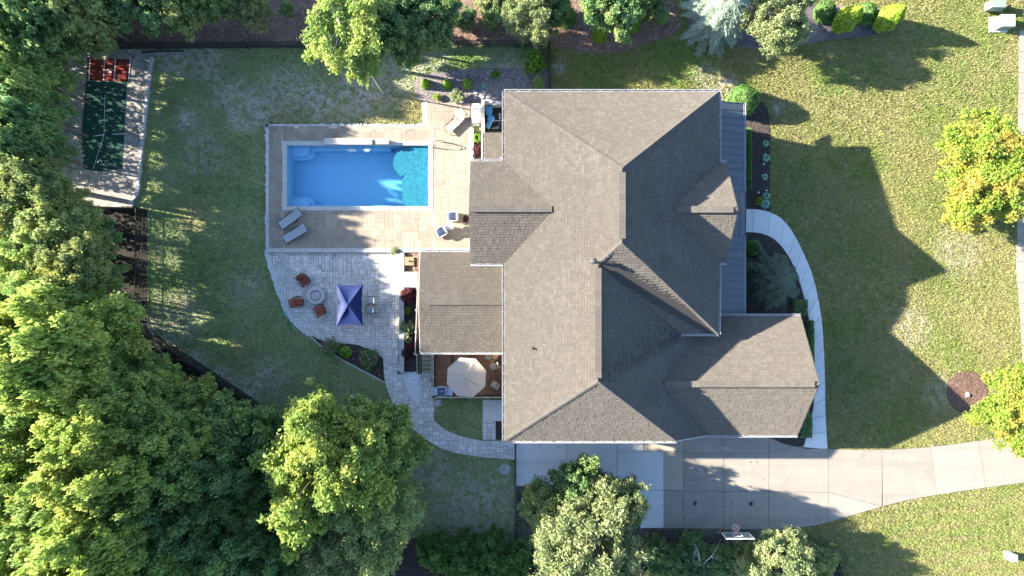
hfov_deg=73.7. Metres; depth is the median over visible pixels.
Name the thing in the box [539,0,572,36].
broadleaf tree
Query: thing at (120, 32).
shrub
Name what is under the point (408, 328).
shrub
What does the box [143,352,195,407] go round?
broadleaf tree
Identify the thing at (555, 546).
broadleaf tree
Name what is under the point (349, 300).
parasol
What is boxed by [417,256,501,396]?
deck
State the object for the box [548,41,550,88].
garden fence
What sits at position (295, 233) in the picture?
sun lounger
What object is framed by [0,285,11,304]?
broadleaf tree
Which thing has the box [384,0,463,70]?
broadleaf tree
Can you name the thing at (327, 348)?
pink blossoms
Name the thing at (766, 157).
clump plant
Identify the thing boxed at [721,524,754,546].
basketball hoop
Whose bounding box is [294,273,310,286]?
patio chair
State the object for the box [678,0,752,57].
cedar tree
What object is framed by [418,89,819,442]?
house
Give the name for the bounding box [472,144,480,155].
shrub
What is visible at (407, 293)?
shrub
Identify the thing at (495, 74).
shrub
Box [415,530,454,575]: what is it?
thicket shrub
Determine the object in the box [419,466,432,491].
bare branch
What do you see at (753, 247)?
round shrub
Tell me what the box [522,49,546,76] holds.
shrub
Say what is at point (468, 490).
fallen leaves
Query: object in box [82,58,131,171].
batting mat
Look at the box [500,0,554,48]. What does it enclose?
broadleaf tree
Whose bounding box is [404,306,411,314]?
clump plant
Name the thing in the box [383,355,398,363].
stone step
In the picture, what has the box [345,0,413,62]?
broadleaf tree
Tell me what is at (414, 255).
bark chips
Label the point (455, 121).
sun lounger
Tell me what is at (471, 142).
terrace wall
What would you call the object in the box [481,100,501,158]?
niche wall
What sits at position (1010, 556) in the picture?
pedestal box
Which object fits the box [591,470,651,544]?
broadleaf tree
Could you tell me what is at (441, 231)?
club chair
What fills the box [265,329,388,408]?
fallen leaves
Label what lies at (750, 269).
round shrub
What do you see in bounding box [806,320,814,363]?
hedge
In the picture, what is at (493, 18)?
shrub
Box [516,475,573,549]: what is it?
broadleaf tree
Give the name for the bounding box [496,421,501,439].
mulch bed
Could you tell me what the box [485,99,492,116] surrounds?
equipment cover
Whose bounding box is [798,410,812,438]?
hedge
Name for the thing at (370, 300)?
dining chair
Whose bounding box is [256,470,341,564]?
broadleaf tree
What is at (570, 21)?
cone shrub
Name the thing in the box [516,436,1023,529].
driveway
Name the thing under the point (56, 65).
broadleaf tree
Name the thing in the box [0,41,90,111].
broadleaf tree
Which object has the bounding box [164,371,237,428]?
broadleaf tree
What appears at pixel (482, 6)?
shrub
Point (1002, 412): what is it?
broadleaf tree
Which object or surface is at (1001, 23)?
transformer box
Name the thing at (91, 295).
broadleaf tree
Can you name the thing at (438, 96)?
shrub
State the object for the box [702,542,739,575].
shrub
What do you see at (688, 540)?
shrub
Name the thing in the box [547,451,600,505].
broadleaf tree
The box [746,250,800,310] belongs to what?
cedar tree
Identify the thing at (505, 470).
stone pile
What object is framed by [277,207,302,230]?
sun lounger
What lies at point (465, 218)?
shrub
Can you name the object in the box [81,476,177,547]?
broadleaf tree
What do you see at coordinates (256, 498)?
broadleaf tree
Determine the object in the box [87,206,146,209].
garden fence
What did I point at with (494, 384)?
dining chair
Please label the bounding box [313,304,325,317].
patio chair
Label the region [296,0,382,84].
broadleaf tree
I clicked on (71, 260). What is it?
broadleaf tree
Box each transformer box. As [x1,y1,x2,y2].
[984,0,1005,11]
[988,14,1014,32]
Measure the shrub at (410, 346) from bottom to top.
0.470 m
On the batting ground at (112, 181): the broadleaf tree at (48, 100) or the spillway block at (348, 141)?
the broadleaf tree at (48, 100)
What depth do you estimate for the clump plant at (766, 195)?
47.77 m
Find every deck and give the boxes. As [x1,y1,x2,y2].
[269,103,480,247]
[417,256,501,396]
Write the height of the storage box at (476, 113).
0.640 m
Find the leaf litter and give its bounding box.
[53,86,838,575]
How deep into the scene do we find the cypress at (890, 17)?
46.01 m
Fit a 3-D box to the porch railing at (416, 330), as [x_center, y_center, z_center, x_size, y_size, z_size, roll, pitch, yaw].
[-6.466,2.223,46.608,0.140,1.285,4.554,2,90,0]
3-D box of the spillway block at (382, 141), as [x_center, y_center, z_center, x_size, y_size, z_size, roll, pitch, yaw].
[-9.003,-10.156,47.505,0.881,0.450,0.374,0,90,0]
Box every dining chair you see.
[366,305,376,313]
[367,297,374,304]
[484,354,492,360]
[489,378,500,390]
[490,360,499,370]
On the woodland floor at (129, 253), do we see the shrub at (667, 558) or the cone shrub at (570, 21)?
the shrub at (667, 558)
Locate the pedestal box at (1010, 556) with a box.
[1003,551,1017,561]
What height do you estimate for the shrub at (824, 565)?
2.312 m
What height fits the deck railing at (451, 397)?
1.285 m
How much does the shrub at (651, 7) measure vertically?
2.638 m
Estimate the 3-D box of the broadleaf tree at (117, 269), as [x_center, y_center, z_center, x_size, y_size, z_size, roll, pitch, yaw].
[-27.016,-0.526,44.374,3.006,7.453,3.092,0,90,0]
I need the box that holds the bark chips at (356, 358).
[313,337,383,379]
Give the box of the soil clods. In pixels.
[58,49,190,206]
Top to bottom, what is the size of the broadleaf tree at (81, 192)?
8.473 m
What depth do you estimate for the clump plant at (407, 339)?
47.70 m
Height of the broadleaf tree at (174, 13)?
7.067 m
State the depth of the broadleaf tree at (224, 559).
39.87 m
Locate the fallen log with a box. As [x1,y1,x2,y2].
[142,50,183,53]
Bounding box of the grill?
[431,386,452,396]
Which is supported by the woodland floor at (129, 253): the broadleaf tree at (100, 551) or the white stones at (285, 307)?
the broadleaf tree at (100, 551)
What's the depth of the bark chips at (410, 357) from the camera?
47.95 m
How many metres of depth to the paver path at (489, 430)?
47.95 m
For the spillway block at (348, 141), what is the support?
on the swimming pool
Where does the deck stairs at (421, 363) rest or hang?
on the garden path at (428, 427)
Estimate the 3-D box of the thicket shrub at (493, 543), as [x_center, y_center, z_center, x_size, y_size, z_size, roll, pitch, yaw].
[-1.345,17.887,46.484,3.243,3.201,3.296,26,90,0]
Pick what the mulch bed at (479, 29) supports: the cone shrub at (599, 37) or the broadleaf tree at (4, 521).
the cone shrub at (599, 37)
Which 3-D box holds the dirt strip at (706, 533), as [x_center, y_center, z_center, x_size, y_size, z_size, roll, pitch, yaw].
[9.684,16.272,48.016,18.792,0.068,4.716,0,90,0]
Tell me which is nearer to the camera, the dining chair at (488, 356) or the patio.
the dining chair at (488, 356)
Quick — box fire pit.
[307,287,324,303]
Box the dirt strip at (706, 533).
[516,486,782,545]
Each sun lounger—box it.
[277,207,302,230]
[282,223,307,244]
[443,108,467,134]
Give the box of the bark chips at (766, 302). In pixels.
[746,233,804,442]
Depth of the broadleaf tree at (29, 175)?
40.09 m
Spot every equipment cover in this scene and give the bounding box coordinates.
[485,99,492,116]
[485,115,494,128]
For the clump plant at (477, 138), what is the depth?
47.61 m
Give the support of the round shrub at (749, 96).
on the mulch bed at (756, 152)
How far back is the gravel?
47.95 m
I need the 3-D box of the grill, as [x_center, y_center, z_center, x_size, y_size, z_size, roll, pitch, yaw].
[-4.729,6.989,46.472,1.440,1.155,0.669,0,90,0]
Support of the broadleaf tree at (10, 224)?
on the woodland floor at (129, 253)
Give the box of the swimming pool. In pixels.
[282,141,432,210]
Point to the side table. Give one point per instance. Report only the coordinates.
(449, 225)
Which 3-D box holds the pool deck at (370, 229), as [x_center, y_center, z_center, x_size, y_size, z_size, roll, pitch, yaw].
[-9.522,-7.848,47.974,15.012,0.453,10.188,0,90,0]
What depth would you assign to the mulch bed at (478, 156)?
47.97 m
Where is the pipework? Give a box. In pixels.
[492,113,501,130]
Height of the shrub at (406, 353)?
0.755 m
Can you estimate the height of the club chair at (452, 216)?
0.770 m
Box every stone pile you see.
[435,400,440,405]
[499,463,510,473]
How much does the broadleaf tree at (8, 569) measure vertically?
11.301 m
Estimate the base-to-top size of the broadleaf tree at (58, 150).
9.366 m
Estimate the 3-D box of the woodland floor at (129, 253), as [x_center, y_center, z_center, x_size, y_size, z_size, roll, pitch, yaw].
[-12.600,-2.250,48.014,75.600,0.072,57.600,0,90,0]
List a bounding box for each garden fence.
[74,39,550,48]
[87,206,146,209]
[133,207,146,328]
[139,327,260,409]
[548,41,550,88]
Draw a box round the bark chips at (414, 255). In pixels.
[404,252,419,271]
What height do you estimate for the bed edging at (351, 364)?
0.114 m
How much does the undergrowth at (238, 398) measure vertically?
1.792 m
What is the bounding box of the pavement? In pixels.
[1016,31,1023,363]
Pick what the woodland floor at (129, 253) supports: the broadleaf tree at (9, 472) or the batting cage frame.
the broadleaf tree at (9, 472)
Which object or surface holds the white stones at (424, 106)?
on the stone strip
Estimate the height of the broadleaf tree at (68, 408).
11.937 m
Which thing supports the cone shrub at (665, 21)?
on the mulch bed at (479, 29)
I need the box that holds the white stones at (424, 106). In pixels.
[422,102,427,125]
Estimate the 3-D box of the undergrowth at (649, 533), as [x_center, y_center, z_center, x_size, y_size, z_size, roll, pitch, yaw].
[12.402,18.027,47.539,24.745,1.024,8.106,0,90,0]
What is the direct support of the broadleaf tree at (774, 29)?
on the mulch bed at (823, 32)
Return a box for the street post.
[1004,0,1020,8]
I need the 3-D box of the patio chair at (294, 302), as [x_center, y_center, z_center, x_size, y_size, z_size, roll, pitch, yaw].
[-14.937,0.992,47.451,0.864,0.999,0.779,-14,90,0]
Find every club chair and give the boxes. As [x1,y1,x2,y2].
[435,225,447,237]
[448,211,457,221]
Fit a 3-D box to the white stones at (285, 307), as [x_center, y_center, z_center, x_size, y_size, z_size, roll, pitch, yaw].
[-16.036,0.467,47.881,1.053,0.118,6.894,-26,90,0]
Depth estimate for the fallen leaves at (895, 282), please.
47.88 m
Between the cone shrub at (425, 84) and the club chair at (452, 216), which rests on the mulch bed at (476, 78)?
the cone shrub at (425, 84)
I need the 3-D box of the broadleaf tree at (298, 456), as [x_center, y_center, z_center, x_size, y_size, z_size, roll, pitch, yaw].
[-10.973,10.860,42.079,8.929,12.050,8.465,34,90,0]
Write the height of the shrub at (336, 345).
0.780 m
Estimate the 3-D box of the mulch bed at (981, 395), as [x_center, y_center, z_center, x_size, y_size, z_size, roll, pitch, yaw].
[31.968,7.326,48.000,2.840,0.100,2.960,0,90,0]
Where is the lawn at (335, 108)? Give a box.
[55,0,1023,575]
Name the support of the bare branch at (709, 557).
on the woodland floor at (129, 253)
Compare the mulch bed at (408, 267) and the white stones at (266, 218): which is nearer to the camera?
the white stones at (266, 218)
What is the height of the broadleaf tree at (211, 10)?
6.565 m
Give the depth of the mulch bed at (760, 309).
47.97 m
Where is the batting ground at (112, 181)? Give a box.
[55,49,191,207]
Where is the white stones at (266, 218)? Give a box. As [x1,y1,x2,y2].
[264,123,426,247]
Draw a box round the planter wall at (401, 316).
[399,253,403,371]
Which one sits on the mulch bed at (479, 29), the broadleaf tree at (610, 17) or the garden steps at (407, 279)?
the broadleaf tree at (610, 17)
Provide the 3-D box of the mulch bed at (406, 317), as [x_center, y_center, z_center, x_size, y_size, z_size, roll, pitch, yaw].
[-7.038,2.988,48.005,1.116,0.090,5.796,0,90,0]
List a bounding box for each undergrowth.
[102,208,843,575]
[515,487,850,575]
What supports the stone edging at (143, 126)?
on the lawn at (335, 108)
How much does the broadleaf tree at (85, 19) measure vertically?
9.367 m
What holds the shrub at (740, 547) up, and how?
on the woodland floor at (129, 253)
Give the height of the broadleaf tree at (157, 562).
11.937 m
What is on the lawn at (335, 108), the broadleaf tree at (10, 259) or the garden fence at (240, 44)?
the garden fence at (240, 44)
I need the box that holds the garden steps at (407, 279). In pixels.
[399,272,416,286]
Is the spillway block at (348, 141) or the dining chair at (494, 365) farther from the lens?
the spillway block at (348, 141)
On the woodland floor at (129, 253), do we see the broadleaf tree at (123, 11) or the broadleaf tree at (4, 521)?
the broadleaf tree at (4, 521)
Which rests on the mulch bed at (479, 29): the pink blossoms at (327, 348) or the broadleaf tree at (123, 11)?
the broadleaf tree at (123, 11)
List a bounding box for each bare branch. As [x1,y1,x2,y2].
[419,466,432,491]
[701,542,719,567]
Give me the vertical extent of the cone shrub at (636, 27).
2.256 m
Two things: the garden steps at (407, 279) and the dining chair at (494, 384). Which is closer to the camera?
the dining chair at (494, 384)
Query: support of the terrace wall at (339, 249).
on the lawn at (335, 108)
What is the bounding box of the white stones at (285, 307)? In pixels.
[264,249,310,336]
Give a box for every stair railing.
[415,352,419,374]
[430,354,432,374]
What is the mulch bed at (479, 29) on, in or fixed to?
on the lawn at (335, 108)
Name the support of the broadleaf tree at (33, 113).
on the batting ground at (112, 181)
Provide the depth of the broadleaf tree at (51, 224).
40.65 m
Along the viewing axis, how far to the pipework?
47.52 m
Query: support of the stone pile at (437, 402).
on the lawn at (335, 108)
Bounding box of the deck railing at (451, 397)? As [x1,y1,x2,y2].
[432,354,501,398]
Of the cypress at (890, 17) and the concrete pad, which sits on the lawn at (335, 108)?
the concrete pad
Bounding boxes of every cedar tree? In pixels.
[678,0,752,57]
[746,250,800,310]
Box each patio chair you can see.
[288,296,303,307]
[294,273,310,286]
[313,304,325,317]
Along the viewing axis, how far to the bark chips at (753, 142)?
47.96 m
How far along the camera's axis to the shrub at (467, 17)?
46.81 m
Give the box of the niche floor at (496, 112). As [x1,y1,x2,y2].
[485,108,501,131]
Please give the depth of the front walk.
47.94 m
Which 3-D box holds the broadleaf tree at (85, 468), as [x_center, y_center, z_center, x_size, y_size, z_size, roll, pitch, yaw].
[-23.436,9.853,40.520,6.299,15.164,6.718,-30,90,0]
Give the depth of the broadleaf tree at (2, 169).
40.38 m
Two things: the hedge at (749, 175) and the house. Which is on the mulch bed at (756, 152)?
the hedge at (749, 175)
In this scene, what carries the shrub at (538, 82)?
on the mulch bed at (476, 78)
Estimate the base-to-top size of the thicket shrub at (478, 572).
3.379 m
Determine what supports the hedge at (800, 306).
on the mulch bed at (760, 309)
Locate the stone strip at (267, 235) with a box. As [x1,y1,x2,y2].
[266,124,415,246]
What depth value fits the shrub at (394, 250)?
47.53 m
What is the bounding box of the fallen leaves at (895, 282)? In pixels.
[787,133,965,430]
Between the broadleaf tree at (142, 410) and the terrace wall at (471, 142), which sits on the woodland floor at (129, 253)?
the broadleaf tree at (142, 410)
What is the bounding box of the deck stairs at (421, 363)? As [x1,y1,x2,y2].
[420,354,432,373]
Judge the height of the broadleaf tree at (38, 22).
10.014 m
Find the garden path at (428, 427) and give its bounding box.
[384,359,514,458]
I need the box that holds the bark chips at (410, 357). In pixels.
[404,290,418,371]
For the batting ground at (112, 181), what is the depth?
47.97 m
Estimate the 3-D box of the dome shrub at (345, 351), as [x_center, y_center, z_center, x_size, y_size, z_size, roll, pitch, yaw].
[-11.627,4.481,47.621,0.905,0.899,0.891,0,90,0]
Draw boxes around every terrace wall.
[266,248,469,251]
[469,128,473,247]
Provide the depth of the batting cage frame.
45.89 m
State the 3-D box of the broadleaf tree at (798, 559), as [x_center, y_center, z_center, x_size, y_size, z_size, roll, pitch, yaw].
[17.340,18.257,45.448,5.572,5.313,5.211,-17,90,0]
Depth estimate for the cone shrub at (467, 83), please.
47.43 m
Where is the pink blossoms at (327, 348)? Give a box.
[321,338,336,352]
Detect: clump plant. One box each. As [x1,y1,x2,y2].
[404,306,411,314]
[404,336,412,343]
[471,133,480,142]
[760,199,769,208]
[762,192,770,199]
[763,154,770,162]
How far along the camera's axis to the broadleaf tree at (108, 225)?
44.46 m
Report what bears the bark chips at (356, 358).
on the mulch bed at (355, 348)
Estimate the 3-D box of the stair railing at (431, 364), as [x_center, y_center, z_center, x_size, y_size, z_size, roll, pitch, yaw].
[-5.476,5.207,47.083,0.140,2.135,1.560,4,90,0]
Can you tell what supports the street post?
on the lawn at (335, 108)
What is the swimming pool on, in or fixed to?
in the pool deck at (370, 229)
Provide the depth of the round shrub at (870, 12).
46.83 m
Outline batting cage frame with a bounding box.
[55,47,135,168]
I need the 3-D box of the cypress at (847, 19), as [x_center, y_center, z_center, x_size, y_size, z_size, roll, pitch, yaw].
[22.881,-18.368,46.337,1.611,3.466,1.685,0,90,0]
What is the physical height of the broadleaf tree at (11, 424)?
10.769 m
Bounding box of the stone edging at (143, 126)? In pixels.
[129,56,153,206]
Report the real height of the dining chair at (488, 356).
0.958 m
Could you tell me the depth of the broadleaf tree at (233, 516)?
41.43 m
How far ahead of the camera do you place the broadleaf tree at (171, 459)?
39.17 m
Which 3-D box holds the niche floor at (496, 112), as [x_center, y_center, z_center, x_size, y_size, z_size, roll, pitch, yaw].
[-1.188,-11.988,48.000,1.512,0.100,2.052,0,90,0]
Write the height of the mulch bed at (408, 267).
0.170 m
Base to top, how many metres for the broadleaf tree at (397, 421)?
7.796 m
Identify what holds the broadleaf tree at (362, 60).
on the lawn at (335, 108)
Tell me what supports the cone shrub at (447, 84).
on the mulch bed at (476, 78)
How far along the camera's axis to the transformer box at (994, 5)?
47.16 m
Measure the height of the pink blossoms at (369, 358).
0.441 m
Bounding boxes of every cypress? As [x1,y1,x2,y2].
[830,4,863,34]
[871,3,906,33]
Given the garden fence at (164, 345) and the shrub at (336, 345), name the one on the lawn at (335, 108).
the garden fence at (164, 345)
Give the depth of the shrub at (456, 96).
47.30 m
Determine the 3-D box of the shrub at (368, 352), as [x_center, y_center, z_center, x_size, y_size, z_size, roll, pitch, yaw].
[-9.989,4.956,47.646,1.422,0.781,1.615,0,90,0]
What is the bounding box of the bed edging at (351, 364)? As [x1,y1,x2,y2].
[310,336,384,383]
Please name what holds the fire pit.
on the patio
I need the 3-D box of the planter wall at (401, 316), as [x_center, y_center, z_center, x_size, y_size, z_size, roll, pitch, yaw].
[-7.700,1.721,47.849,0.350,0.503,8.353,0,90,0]
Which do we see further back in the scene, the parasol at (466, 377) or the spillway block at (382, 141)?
the spillway block at (382, 141)
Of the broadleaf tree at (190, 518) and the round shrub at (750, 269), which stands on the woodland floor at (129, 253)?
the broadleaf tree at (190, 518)
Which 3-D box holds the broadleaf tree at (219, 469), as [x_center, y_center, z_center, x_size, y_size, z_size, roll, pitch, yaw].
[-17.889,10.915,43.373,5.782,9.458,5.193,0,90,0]
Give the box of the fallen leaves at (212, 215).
[147,60,265,386]
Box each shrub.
[113,29,127,41]
[278,0,294,17]
[321,336,341,358]
[339,346,351,357]
[359,348,378,370]
[390,246,398,255]
[397,320,415,336]
[397,347,411,359]
[400,287,416,303]
[405,343,414,352]
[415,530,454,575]
[420,78,430,89]
[433,93,441,101]
[437,527,482,575]
[442,79,452,89]
[445,550,495,575]
[449,88,463,103]
[452,5,476,34]
[462,78,473,89]
[463,216,468,222]
[469,524,509,575]
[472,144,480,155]
[473,0,506,15]
[481,7,503,31]
[490,69,499,78]
[495,536,534,575]
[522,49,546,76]
[531,74,545,88]
[561,7,577,29]
[592,26,608,43]
[628,19,640,35]
[630,0,668,23]
[642,532,681,575]
[657,10,668,24]
[663,553,704,575]
[672,528,709,575]
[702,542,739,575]
[726,84,759,115]
[727,539,759,575]
[746,239,761,255]
[746,262,755,277]
[754,197,762,204]
[805,540,840,575]
[813,0,836,24]
[858,2,878,26]
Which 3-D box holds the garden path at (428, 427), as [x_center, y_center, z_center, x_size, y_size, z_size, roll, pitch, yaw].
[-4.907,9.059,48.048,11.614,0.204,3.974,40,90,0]
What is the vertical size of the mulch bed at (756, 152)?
0.080 m
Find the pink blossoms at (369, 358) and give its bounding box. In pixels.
[359,349,377,364]
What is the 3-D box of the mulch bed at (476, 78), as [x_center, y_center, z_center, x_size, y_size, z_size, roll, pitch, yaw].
[-2.160,-14.220,48.008,9.648,0.084,2.484,0,90,0]
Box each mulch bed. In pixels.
[79,0,680,53]
[312,336,383,380]
[404,253,416,271]
[404,289,418,371]
[413,68,548,102]
[474,132,480,158]
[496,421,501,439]
[687,0,897,48]
[746,102,770,210]
[746,232,813,446]
[946,371,986,412]
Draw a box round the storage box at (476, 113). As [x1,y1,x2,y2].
[472,103,480,123]
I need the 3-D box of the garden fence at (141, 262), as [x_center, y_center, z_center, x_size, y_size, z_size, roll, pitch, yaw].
[-25.722,-1.350,47.220,0.070,1.600,8.351,1,90,0]
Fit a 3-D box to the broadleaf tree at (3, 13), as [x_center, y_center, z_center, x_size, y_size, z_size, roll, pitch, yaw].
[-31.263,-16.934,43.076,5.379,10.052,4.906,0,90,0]
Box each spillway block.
[324,138,372,144]
[376,139,388,144]
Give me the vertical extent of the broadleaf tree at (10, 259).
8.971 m
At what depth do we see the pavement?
47.95 m
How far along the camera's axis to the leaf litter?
47.97 m
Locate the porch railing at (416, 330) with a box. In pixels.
[414,287,418,354]
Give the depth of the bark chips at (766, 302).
47.96 m
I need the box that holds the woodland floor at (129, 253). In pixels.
[51,85,842,575]
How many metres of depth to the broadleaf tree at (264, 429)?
42.07 m
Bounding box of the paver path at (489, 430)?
[482,421,495,439]
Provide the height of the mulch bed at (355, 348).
0.095 m
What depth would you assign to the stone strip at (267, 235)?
47.83 m
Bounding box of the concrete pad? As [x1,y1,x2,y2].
[483,400,501,420]
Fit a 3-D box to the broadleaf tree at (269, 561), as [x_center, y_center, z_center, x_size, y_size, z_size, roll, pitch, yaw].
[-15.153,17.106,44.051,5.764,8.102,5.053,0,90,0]
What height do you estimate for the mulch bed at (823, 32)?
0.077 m
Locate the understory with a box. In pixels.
[148,352,268,546]
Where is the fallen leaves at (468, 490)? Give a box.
[419,451,514,541]
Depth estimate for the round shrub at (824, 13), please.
46.98 m
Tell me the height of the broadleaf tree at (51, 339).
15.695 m
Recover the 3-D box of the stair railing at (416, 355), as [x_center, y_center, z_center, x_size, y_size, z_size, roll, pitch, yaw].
[-6.484,5.207,47.083,0.140,2.135,1.559,4,90,0]
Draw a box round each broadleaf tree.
[0,0,49,52]
[0,0,103,65]
[0,19,80,88]
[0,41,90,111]
[0,76,68,133]
[0,83,88,146]
[0,113,75,166]
[0,126,87,173]
[0,146,100,200]
[0,147,74,210]
[0,184,60,247]
[0,220,50,298]
[0,279,156,416]
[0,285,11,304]
[0,403,55,466]
[0,429,47,517]
[0,477,75,563]
[0,497,33,554]
[0,534,37,575]
[1,268,127,305]
[7,182,119,257]
[10,494,165,575]
[11,395,157,513]
[19,176,110,213]
[23,230,133,291]
[26,367,151,450]
[34,0,137,60]
[42,208,124,243]
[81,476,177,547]
[82,284,136,330]
[85,259,131,294]
[88,322,155,395]
[96,370,192,456]
[103,0,176,39]
[113,532,196,575]
[118,333,159,372]
[120,405,217,503]
[138,471,231,568]
[143,0,207,43]
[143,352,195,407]
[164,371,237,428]
[170,519,262,575]
[180,424,260,508]
[182,0,237,25]
[190,387,268,454]
[193,485,279,552]
[222,450,281,508]
[226,0,275,33]
[228,403,290,469]
[235,523,304,575]
[242,377,405,549]
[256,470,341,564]
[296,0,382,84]
[296,513,378,575]
[314,474,430,575]
[334,393,434,480]
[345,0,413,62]
[348,49,383,94]
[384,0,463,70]
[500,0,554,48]
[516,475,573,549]
[528,467,650,575]
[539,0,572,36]
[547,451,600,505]
[578,0,645,47]
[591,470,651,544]
[731,523,818,575]
[737,0,819,59]
[932,103,1023,238]
[962,360,1023,459]
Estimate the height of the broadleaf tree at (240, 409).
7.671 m
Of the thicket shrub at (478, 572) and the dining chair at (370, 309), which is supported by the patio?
the dining chair at (370, 309)
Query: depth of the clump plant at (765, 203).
47.76 m
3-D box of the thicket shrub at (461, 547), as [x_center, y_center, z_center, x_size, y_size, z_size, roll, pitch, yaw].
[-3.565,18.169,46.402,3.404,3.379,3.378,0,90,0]
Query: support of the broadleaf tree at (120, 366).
on the woodland floor at (129, 253)
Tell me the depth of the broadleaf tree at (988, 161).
44.03 m
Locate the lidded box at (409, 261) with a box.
[405,257,414,265]
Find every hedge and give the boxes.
[746,127,752,190]
[791,299,808,315]
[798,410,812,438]
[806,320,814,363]
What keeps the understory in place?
on the woodland floor at (129, 253)
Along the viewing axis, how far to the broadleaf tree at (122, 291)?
42.71 m
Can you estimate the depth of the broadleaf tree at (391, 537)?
41.64 m
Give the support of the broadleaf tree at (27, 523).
on the woodland floor at (129, 253)
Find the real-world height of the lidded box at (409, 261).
1.050 m
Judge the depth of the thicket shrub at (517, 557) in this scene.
45.92 m
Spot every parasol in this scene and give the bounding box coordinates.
[336,284,362,325]
[447,358,485,396]
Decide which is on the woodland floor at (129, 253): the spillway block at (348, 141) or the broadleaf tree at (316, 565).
the broadleaf tree at (316, 565)
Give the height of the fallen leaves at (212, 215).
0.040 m
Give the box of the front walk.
[746,209,827,448]
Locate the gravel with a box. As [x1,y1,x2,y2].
[401,372,418,405]
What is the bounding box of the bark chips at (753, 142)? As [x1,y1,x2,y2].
[746,103,770,209]
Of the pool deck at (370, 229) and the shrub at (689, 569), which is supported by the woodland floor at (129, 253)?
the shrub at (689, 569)
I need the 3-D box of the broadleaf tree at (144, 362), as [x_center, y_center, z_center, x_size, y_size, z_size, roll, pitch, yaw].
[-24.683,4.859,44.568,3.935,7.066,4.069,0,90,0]
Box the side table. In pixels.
[446,222,453,229]
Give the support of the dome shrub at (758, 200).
on the mulch bed at (756, 152)

